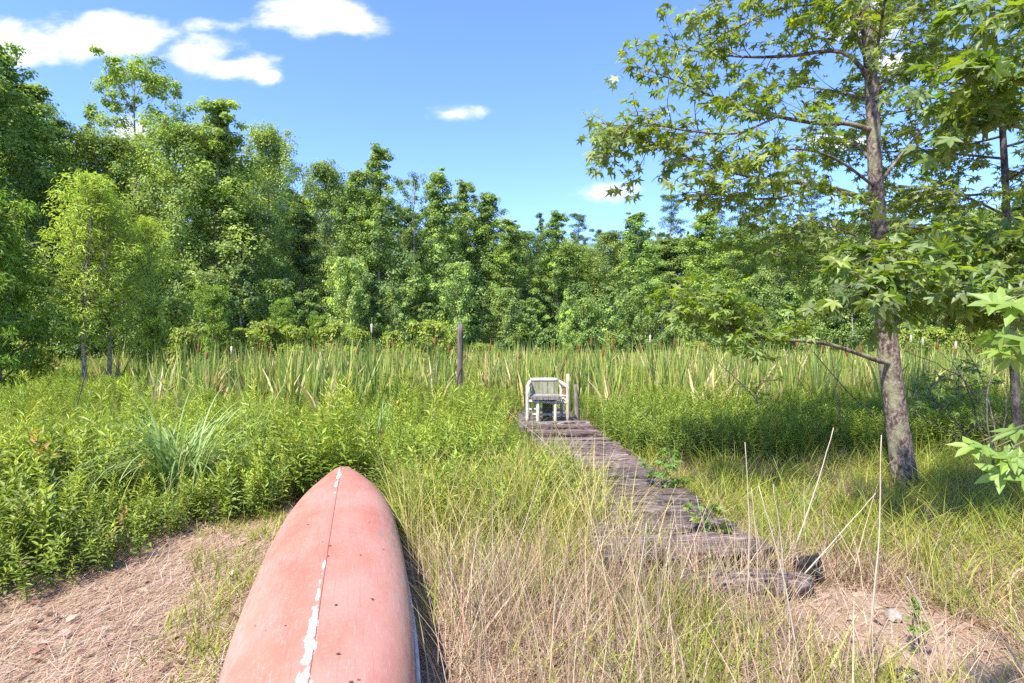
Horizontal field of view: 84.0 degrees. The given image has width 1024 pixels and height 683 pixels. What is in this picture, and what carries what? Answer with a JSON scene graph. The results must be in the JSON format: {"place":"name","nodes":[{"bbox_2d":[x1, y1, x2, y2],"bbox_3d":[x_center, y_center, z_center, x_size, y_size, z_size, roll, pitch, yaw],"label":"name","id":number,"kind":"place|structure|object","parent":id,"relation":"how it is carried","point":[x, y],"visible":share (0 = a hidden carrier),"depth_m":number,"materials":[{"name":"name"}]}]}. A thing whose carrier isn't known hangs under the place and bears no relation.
{"place":"outdoors","nodes":[
{"label":"outdoors","id":0,"kind":"place"},
{"bbox_2d":[2,349,1020,397],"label":"marsh grass","id":1,"kind":"structure","parent":0,"point":[74,361],"depth_m":18.12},
{"bbox_2d":[0,345,1023,682],"bbox_3d":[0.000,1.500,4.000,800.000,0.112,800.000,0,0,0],"label":"ground","id":2,"kind":"structure","parent":0,"point":[144,621],"depth_m":3.09,"materials":[{"name":"soil"}]},
{"bbox_2d":[0,190,43,392],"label":"cypress sapling","id":3,"kind":"object","parent":2,"relation":"on","point":[6,285],"visible":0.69,"depth_m":12.20,"materials":[{"name":"green plant"}]},
{"bbox_2d":[0,199,67,400],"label":"cypress sapling","id":4,"kind":"object","parent":2,"relation":"on","point":[10,236],"visible":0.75,"depth_m":12.60,"materials":[{"name":"green plant"}]},
{"bbox_2d":[3,340,65,382],"bbox_3d":[-12.547,0.717,15.055,1.337,1.571,1.498,0,0,-31],"label":"shrub","id":5,"kind":"object","parent":2,"relation":"on","point":[37,365],"visible":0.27,"depth_m":15.00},
{"bbox_2d":[0,50,79,340],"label":"broadleaf tree","id":6,"kind":"object","parent":2,"relation":"on","point":[10,96],"visible":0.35,"depth_m":27.96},
{"bbox_2d":[11,117,79,342],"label":"broadleaf tree","id":7,"kind":"object","parent":2,"relation":"on","point":[58,137],"visible":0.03,"depth_m":42.39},
{"bbox_2d":[0,41,98,339],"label":"broadleaf tree","id":8,"kind":"object","parent":2,"relation":"on","point":[13,148],"visible":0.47,"depth_m":30.15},
{"bbox_2d":[21,286,79,363],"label":"understory tree","id":9,"kind":"object","parent":2,"relation":"on","point":[43,302],"visible":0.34,"depth_m":26.74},
{"bbox_2d":[0,74,119,352],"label":"broadleaf tree","id":10,"kind":"object","parent":2,"relation":"on","point":[39,94],"visible":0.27,"depth_m":32.60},
{"bbox_2d":[16,167,149,393],"bbox_3d":[-10.076,-1.268,13.492,2.763,5.542,2.656,0,0,-4],"label":"cypress sapling","id":11,"kind":"object","parent":2,"relation":"on","point":[99,184],"visible":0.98,"depth_m":13.35,"materials":[{"name":"green plant"}]},
{"bbox_2d":[54,303,117,363],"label":"understory tree","id":12,"kind":"object","parent":2,"relation":"on","point":[77,349],"visible":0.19,"depth_m":27.52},
{"bbox_2d":[21,123,164,357],"bbox_3d":[-24.430,-5.424,34.214,8.345,13.879,7.706,0,0,24],"label":"broadleaf tree","id":13,"kind":"object","parent":2,"relation":"on","point":[104,150],"visible":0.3,"depth_m":33.56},
{"bbox_2d":[39,188,169,385],"bbox_3d":[-10.117,-1.136,14.207,2.653,5.278,2.551,0,0,-4],"label":"cypress sapling","id":14,"kind":"object","parent":2,"relation":"on","point":[111,339],"visible":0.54,"depth_m":14.15,"materials":[{"name":"green plant"}]},
{"bbox_2d":[64,44,193,325],"bbox_3d":[-25.077,-8.377,37.388,7.224,19.805,6.236,0,0,-16],"label":"broadleaf tree","id":15,"kind":"object","parent":2,"relation":"on","point":[116,76],"visible":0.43,"depth_m":36.86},
{"bbox_2d":[98,286,163,362],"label":"understory tree","id":16,"kind":"object","parent":2,"relation":"on","point":[128,352],"visible":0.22,"depth_m":26.79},
{"bbox_2d":[113,215,189,366],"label":"cypress sapling","id":17,"kind":"object","parent":2,"relation":"on","point":[149,225],"visible":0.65,"depth_m":15.06,"materials":[{"name":"green plant"}]},
{"bbox_2d":[135,298,199,371],"bbox_3d":[-8.904,0.179,14.924,1.491,2.643,1.532,0,0,42],"label":"shrub","id":18,"kind":"object","parent":2,"relation":"on","point":[169,314],"visible":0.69,"depth_m":14.67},
{"bbox_2d":[47,379,302,508],"bbox_3d":[-2.937,0.947,5.248,2.101,1.144,2.148,0,0,0],"label":"grass clump","id":19,"kind":"object","parent":2,"relation":"on","point":[162,462],"visible":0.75,"depth_m":5.17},
{"bbox_2d":[106,110,251,344],"bbox_3d":[-19.840,-5.777,33.999,7.500,14.565,7.400,0,0,5],"label":"broadleaf tree","id":20,"kind":"object","parent":2,"relation":"on","point":[175,135],"visible":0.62,"depth_m":33.11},
{"bbox_2d":[162,326,209,386],"bbox_3d":[-8.156,0.546,14.019,0.998,1.913,1.118,0,0,9],"label":"shrub","id":21,"kind":"object","parent":2,"relation":"on","point":[190,338],"visible":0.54,"depth_m":13.86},
{"bbox_2d":[107,95,293,337],"bbox_3d":[-17.965,-6.723,34.877,9.094,16.470,8.637,0,0,4],"label":"broadleaf tree","id":22,"kind":"object","parent":2,"relation":"on","point":[224,144],"visible":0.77,"depth_m":34.49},
{"bbox_2d":[176,270,237,351],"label":"understory tree","id":23,"kind":"object","parent":2,"relation":"on","point":[203,277],"visible":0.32,"depth_m":30.65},
{"bbox_2d":[159,150,258,286],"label":"broadleaf tree","id":24,"kind":"object","parent":2,"relation":"on","point":[207,176],"visible":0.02,"depth_m":50.18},
{"bbox_2d":[187,282,239,363],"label":"cypress sapling","id":25,"kind":"object","parent":2,"relation":"on","point":[210,297],"visible":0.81,"depth_m":22.77,"materials":[{"name":"green plant"}]},
{"bbox_2d":[204,327,269,363],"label":"shrub","id":26,"kind":"object","parent":2,"relation":"on","point":[244,334],"visible":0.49,"depth_m":23.90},
{"bbox_2d":[193,205,293,344],"bbox_3d":[-17.003,-3.409,36.127,6.510,9.840,6.012,0,0,44],"label":"broadleaf tree","id":27,"kind":"object","parent":2,"relation":"on","point":[255,216],"visible":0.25,"depth_m":35.72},
{"bbox_2d":[207,264,280,361],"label":"understory tree","id":28,"kind":"object","parent":2,"relation":"on","point":[245,291],"visible":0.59,"depth_m":31.86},
{"bbox_2d":[207,119,311,339],"bbox_3d":[-17.244,-6.696,40.076,6.436,16.405,6.350,0,0,27],"label":"broadleaf tree","id":29,"kind":"object","parent":2,"relation":"on","point":[263,139],"visible":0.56,"depth_m":39.47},
{"bbox_2d":[249,320,293,359],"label":"shrub","id":30,"kind":"object","parent":2,"relation":"on","point":[267,328],"visible":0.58,"depth_m":25.77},
{"bbox_2d":[251,278,303,345],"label":"understory tree","id":31,"kind":"object","parent":2,"relation":"on","point":[279,287],"visible":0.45,"depth_m":33.60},
{"bbox_2d":[266,297,297,359],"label":"cypress sapling","id":32,"kind":"object","parent":2,"relation":"on","point":[284,309],"visible":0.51,"depth_m":26.86,"materials":[{"name":"green plant"}]},
{"bbox_2d":[274,324,319,357],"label":"shrub","id":33,"kind":"object","parent":2,"relation":"on","point":[294,333],"visible":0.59,"depth_m":25.73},
{"bbox_2d":[268,212,335,351],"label":"broadleaf tree","id":34,"kind":"object","parent":2,"relation":"on","point":[308,228],"visible":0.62,"depth_m":41.69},
{"bbox_2d":[292,289,330,354],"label":"understory tree","id":35,"kind":"object","parent":2,"relation":"on","point":[311,294],"visible":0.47,"depth_m":35.85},
{"bbox_2d":[218,466,420,682],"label":"upturned canoe","id":36,"kind":"object","parent":2,"relation":"on","point":[303,584],"visible":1,"depth_m":2.40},
{"bbox_2d":[278,156,372,346],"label":"broadleaf tree","id":37,"kind":"object","parent":2,"relation":"on","point":[327,174],"visible":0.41,"depth_m":47.28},
{"bbox_2d":[314,321,350,356],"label":"shrub","id":38,"kind":"object","parent":2,"relation":"on","point":[333,328],"visible":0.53,"depth_m":25.84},
{"bbox_2d":[320,255,371,346],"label":"understory tree","id":39,"kind":"object","parent":2,"relation":"on","point":[332,291],"visible":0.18,"depth_m":37.70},
{"bbox_2d":[322,255,370,356],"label":"understory tree","id":40,"kind":"object","parent":2,"relation":"on","point":[344,267],"visible":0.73,"depth_m":32.71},
{"bbox_2d":[308,169,397,346],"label":"broadleaf tree","id":41,"kind":"object","parent":2,"relation":"on","point":[350,212],"visible":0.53,"depth_m":45.79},
{"bbox_2d":[341,327,376,360],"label":"shrub","id":42,"kind":"object","parent":2,"relation":"on","point":[355,334],"visible":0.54,"depth_m":23.88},
{"bbox_2d":[359,297,389,354],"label":"understory tree","id":43,"kind":"object","parent":2,"relation":"on","point":[371,315],"visible":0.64,"depth_m":39.66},
{"bbox_2d":[339,142,426,350],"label":"broadleaf tree","id":44,"kind":"object","parent":2,"relation":"on","point":[379,155],"visible":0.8,"depth_m":45.66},
{"bbox_2d":[379,330,407,357],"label":"shrub","id":45,"kind":"object","parent":2,"relation":"on","point":[397,336],"visible":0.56,"depth_m":23.85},
{"bbox_2d":[380,287,416,350],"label":"understory tree","id":46,"kind":"object","parent":2,"relation":"on","point":[394,293],"visible":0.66,"depth_m":39.82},
{"bbox_2d":[383,205,436,343],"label":"broadleaf tree","id":47,"kind":"object","parent":2,"relation":"on","point":[408,220],"visible":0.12,"depth_m":62.66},
{"bbox_2d":[389,171,439,338],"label":"broadleaf tree","id":48,"kind":"object","parent":2,"relation":"on","point":[406,194],"visible":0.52,"depth_m":55.76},
{"bbox_2d":[396,318,454,363],"bbox_3d":[-3.235,0.295,22.191,2.150,2.412,2.091,0,0,29],"label":"shrub","id":49,"kind":"object","parent":2,"relation":"on","point":[430,327],"visible":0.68,"depth_m":21.86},
{"bbox_2d":[406,302,446,350],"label":"understory tree","id":50,"kind":"object","parent":2,"relation":"on","point":[429,312],"visible":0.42,"depth_m":41.79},
{"bbox_2d":[401,167,485,349],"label":"broadleaf tree","id":51,"kind":"object","parent":2,"relation":"on","point":[436,197],"visible":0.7,"depth_m":49.13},
{"bbox_2d":[436,261,478,349],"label":"understory tree","id":52,"kind":"object","parent":2,"relation":"on","point":[454,270],"visible":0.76,"depth_m":41.67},
{"bbox_2d":[457,324,462,399],"bbox_3d":[-1.125,0.610,12.300,0.140,1.981,0.129,0,0,0],"label":"wooden post","id":53,"kind":"object","parent":2,"relation":"on","point":[460,353],"visible":0.66,"depth_m":12.25,"materials":[{"name":"grey wood"}]},
{"bbox_2d":[423,179,499,349],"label":"broadleaf tree","id":54,"kind":"object","parent":2,"relation":"on","point":[462,196],"visible":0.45,"depth_m":53.49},
{"bbox_2d":[465,297,504,353],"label":"understory tree","id":55,"kind":"object","parent":2,"relation":"on","point":[486,324],"visible":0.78,"depth_m":43.82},
{"bbox_2d":[446,192,528,350],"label":"broadleaf tree","id":56,"kind":"object","parent":2,"relation":"on","point":[488,202],"visible":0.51,"depth_m":53.44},
{"bbox_2d":[485,287,524,353],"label":"understory tree","id":57,"kind":"object","parent":2,"relation":"on","point":[503,294],"visible":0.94,"depth_m":43.76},
{"bbox_2d":[466,218,544,351],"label":"broadleaf tree","id":58,"kind":"object","parent":2,"relation":"on","point":[510,252],"visible":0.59,"depth_m":51.49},
{"bbox_2d":[0,365,1023,605],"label":"leafy weeds","id":59,"kind":"object","parent":2,"relation":"on","point":[18,456],"visible":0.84,"depth_m":5.52,"materials":[{"name":"green plant"}]},
{"bbox_2d":[0,359,1023,682],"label":"green grass","id":60,"kind":"structure","parent":2,"relation":"on","point":[730,477],"depth_m":4.25,"materials":[{"name":"plant"}]},
{"bbox_2d":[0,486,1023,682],"bbox_3d":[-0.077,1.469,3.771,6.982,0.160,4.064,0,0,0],"label":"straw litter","id":61,"kind":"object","parent":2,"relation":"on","point":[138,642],"visible":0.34,"depth_m":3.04,"materials":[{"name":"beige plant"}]},
{"bbox_2d":[0,506,1023,682],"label":"fallen leaves","id":62,"kind":"object","parent":2,"relation":"on","point":[61,633],"visible":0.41,"depth_m":3.01,"materials":[{"name":"dead brown leaf"}]},
{"bbox_2d":[0,359,1023,467],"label":"feathery weeds","id":63,"kind":"object","parent":2,"relation":"on","point":[51,385],"visible":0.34,"depth_m":10.15,"materials":[{"name":"green plant"}]},
{"bbox_2d":[494,230,557,349],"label":"broadleaf tree","id":64,"kind":"object","parent":2,"relation":"on","point":[528,238],"visible":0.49,"depth_m":55.67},
{"bbox_2d":[503,297,555,353],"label":"understory tree","id":65,"kind":"object","parent":2,"relation":"on","point":[530,317],"visible":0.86,"depth_m":45.79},
{"bbox_2d":[81,333,1023,425],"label":"cattail","id":66,"kind":"object","parent":2,"relation":"on","point":[312,380],"depth_m":12.03},
{"bbox_2d":[520,250,595,352],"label":"broadleaf tree","id":67,"kind":"object","parent":2,"relation":"on","point":[549,342],"visible":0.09,"depth_m":60.87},
{"bbox_2d":[521,210,597,349],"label":"broadleaf tree","id":68,"kind":"object","parent":2,"relation":"on","point":[555,231],"visible":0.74,"depth_m":55.66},
{"bbox_2d":[110,212,1023,352],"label":"distant woods","id":69,"kind":"object","parent":2,"relation":"on","point":[688,232],"depth_m":68.73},
{"bbox_2d":[555,288,580,356],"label":"understory tree","id":70,"kind":"object","parent":2,"relation":"on","point":[567,307],"visible":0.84,"depth_m":35.90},
{"bbox_2d":[534,241,616,352],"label":"broadleaf tree","id":71,"kind":"object","parent":2,"relation":"on","point":[574,249],"visible":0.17,"depth_m":62.00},
{"bbox_2d":[567,213,593,352],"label":"pine tree","id":72,"kind":"object","parent":2,"relation":"on","point":[579,218],"visible":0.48,"depth_m":65.45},
{"bbox_2d":[568,297,603,353],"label":"understory tree","id":73,"kind":"object","parent":2,"relation":"on","point":[585,304],"visible":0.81,"depth_m":45.66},
{"bbox_2d":[572,229,643,347],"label":"broadleaf tree","id":74,"kind":"object","parent":2,"relation":"on","point":[609,240],"visible":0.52,"depth_m":57.52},
{"bbox_2d":[588,286,633,355],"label":"understory tree","id":75,"kind":"object","parent":2,"relation":"on","point":[609,293],"visible":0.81,"depth_m":45.54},
{"bbox_2d":[616,295,653,352],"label":"understory tree","id":76,"kind":"object","parent":2,"relation":"on","point":[634,322],"visible":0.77,"depth_m":47.65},
{"bbox_2d":[602,211,685,352],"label":"broadleaf tree","id":77,"kind":"object","parent":2,"relation":"on","point":[636,220],"visible":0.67,"depth_m":55.68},
{"bbox_2d":[525,420,774,576],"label":"boardwalk","id":78,"kind":"structure","parent":2,"relation":"on","point":[581,427],"depth_m":4.71,"materials":[{"name":"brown wood"}]},
{"bbox_2d":[626,237,684,350],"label":"broadleaf tree","id":79,"kind":"object","parent":2,"relation":"on","point":[668,245],"visible":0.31,"depth_m":63.52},
{"bbox_2d":[638,447,694,487],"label":"leafy weed","id":80,"kind":"object","parent":2,"relation":"on","point":[669,466],"visible":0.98,"depth_m":5.20,"materials":[{"name":"green plant"}]},
{"bbox_2d":[636,286,696,354],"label":"understory tree","id":81,"kind":"object","parent":2,"relation":"on","point":[660,327],"visible":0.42,"depth_m":45.84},
{"bbox_2d":[655,194,691,351],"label":"pine tree","id":82,"kind":"object","parent":2,"relation":"on","point":[667,207],"visible":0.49,"depth_m":65.64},
{"bbox_2d":[334,429,1023,682],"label":"dry grass","id":83,"kind":"structure","parent":2,"relation":"on","point":[482,612],"depth_m":3.00,"materials":[{"name":"plant"}]},
{"bbox_2d":[671,295,713,352],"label":"understory tree","id":84,"kind":"object","parent":2,"relation":"on","point":[689,329],"visible":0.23,"depth_m":43.81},
{"bbox_2d":[662,237,729,348],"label":"broadleaf tree","id":85,"kind":"object","parent":2,"relation":"on","point":[684,253],"visible":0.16,"depth_m":63.28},
{"bbox_2d":[648,211,760,351],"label":"broadleaf tree","id":86,"kind":"object","parent":2,"relation":"on","point":[707,234],"visible":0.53,"depth_m":50.01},
{"bbox_2d":[682,499,737,533],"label":"leafy weed","id":87,"kind":"object","parent":2,"relation":"on","point":[718,508],"visible":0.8,"depth_m":3.97,"materials":[{"name":"green plant"}]},
{"bbox_2d":[658,569,813,599],"bbox_3d":[1.319,1.422,3.337,0.913,0.172,0.188,0,0,-2],"label":"log step","id":88,"kind":"object","parent":2,"relation":"on","point":[805,585],"visible":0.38,"depth_m":3.29,"materials":[{"name":"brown wood"}]},
{"bbox_2d":[709,223,786,327],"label":"broadleaf tree","id":89,"kind":"object","parent":2,"relation":"on","point":[745,233],"visible":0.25,"depth_m":51.51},
{"bbox_2d":[722,369,788,413],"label":"young tree","id":90,"kind":"object","parent":2,"relation":"on","point":[767,394],"visible":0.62,"depth_m":8.78,"materials":[{"name":"green plant"}]},
{"bbox_2d":[735,272,781,346],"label":"understory tree","id":91,"kind":"object","parent":2,"relation":"on","point":[759,278],"visible":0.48,"depth_m":39.61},
{"bbox_2d":[735,229,825,352],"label":"broadleaf tree","id":92,"kind":"object","parent":2,"relation":"on","point":[791,276],"visible":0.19,"depth_m":49.55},
{"bbox_2d":[759,286,818,357],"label":"understory tree","id":93,"kind":"object","parent":2,"relation":"on","point":[785,293],"visible":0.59,"depth_m":37.88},
{"bbox_2d":[576,0,1005,490],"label":"sweetgum tree","id":94,"kind":"object","parent":2,"relation":"on","point":[609,138],"visible":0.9,"depth_m":5.46,"materials":[{"name":"green plant"}]},
{"bbox_2d":[775,476,827,526],"bbox_3d":[2.409,1.314,4.776,0.416,0.376,0.613,0,0,24],"label":"grass clump","id":95,"kind":"object","parent":2,"relation":"on","point":[801,503],"visible":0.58,"depth_m":4.71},
{"bbox_2d":[793,553,823,582],"bbox_3d":[1.866,1.425,3.586,0.142,0.172,0.172,-15,-21,35],"label":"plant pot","id":96,"kind":"object","parent":2,"relation":"on","point":[812,558],"visible":0.68,"depth_m":3.54,"materials":[{"name":"black plastic"}]},
{"bbox_2d":[787,188,832,351],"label":"pine tree","id":97,"kind":"object","parent":2,"relation":"on","point":[817,196],"visible":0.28,"depth_m":59.67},
{"bbox_2d":[794,281,841,353],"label":"understory tree","id":98,"kind":"object","parent":2,"relation":"on","point":[827,323],"visible":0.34,"depth_m":37.61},
{"bbox_2d":[783,228,867,350],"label":"broadleaf tree","id":99,"kind":"object","parent":2,"relation":"on","point":[834,324],"visible":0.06,"depth_m":51.51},
{"bbox_2d":[824,290,875,356],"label":"understory tree","id":100,"kind":"object","parent":2,"relation":"on","point":[854,337],"visible":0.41,"depth_m":35.76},
{"bbox_2d":[818,221,897,352],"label":"broadleaf tree","id":101,"kind":"object","parent":2,"relation":"on","point":[846,241],"visible":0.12,"depth_m":49.85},
{"bbox_2d":[866,435,881,653],"bbox_3d":[1.743,0.975,2.738,0.072,1.051,0.011,0,0,0],"label":"dry stalk","id":102,"kind":"object","parent":2,"relation":"on","point":[872,607],"visible":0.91,"depth_m":2.74,"materials":[{"name":"beige plant"}]},
{"bbox_2d":[768,0,1023,451],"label":"sweetgum tree","id":103,"kind":"object","parent":2,"relation":"on","point":[1007,174],"visible":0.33,"depth_m":6.93,"materials":[{"name":"green plant"}]},
{"bbox_2d":[796,0,1023,352],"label":"sweetgum tree","id":104,"kind":"object","parent":2,"relation":"on","point":[882,294],"visible":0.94,"depth_m":3.90,"materials":[{"name":"green plant"}]},
{"bbox_2d":[902,595,958,651],"bbox_3d":[2.022,1.366,2.730,0.249,0.270,0.152,0,0,24],"label":"seedling","id":105,"kind":"object","parent":2,"relation":"on","point":[916,607],"visible":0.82,"depth_m":2.75,"materials":[{"name":"green plant"}]},
{"bbox_2d":[902,289,958,355],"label":"understory tree","id":106,"kind":"object","parent":2,"relation":"on","point":[937,322],"visible":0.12,"depth_m":31.81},
{"bbox_2d":[911,326,957,360],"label":"shrub","id":107,"kind":"object","parent":2,"relation":"on","point":[934,334],"visible":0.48,"depth_m":22.81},
{"bbox_2d":[904,376,993,450],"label":"young tree","id":108,"kind":"object","parent":2,"relation":"on","point":[938,392],"visible":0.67,"depth_m":7.50,"materials":[{"name":"green plant"}]},
{"bbox_2d":[913,358,1005,403],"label":"young tree","id":109,"kind":"object","parent":2,"relation":"on","point":[978,388],"visible":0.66,"depth_m":9.52,"materials":[{"name":"green plant"}]},
{"bbox_2d":[903,341,1023,465],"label":"bare shrub","id":110,"kind":"object","parent":2,"relation":"on","point":[986,412],"visible":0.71,"depth_m":6.42,"materials":[{"name":"brown plant"}]},
{"bbox_2d":[948,324,983,363],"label":"shrub","id":111,"kind":"object","parent":2,"relation":"on","point":[963,336],"visible":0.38,"depth_m":21.82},
{"bbox_2d":[915,204,1022,352],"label":"broadleaf tree","id":112,"kind":"object","parent":2,"relation":"on","point":[991,217],"visible":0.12,"depth_m":39.44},
{"bbox_2d":[945,287,1023,493],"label":"sweetgum sapling","id":113,"kind":"object","parent":2,"relation":"on","point":[1007,346],"visible":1,"depth_m":1.62,"materials":[{"name":"green plant"}]},
{"bbox_2d":[0,0,1023,337],"label":"sky","id":114,"kind":"structure","parent":0,"point":[489,93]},
{"bbox_2d":[518,412,576,432],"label":"chair platform","id":115,"kind":"structure","parent":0,"point":[521,417],"depth_m":10.42,"materials":[{"name":"grey wood"}]},
{"bbox_2d":[526,374,569,420],"bbox_3d":[0.603,0.983,9.920,0.758,0.862,0.698,0,0,-2],"label":"log chair","id":116,"kind":"object","parent":115,"relation":"on","point":[545,396],"visible":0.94,"depth_m":9.86,"materials":[{"name":"grey wood"}]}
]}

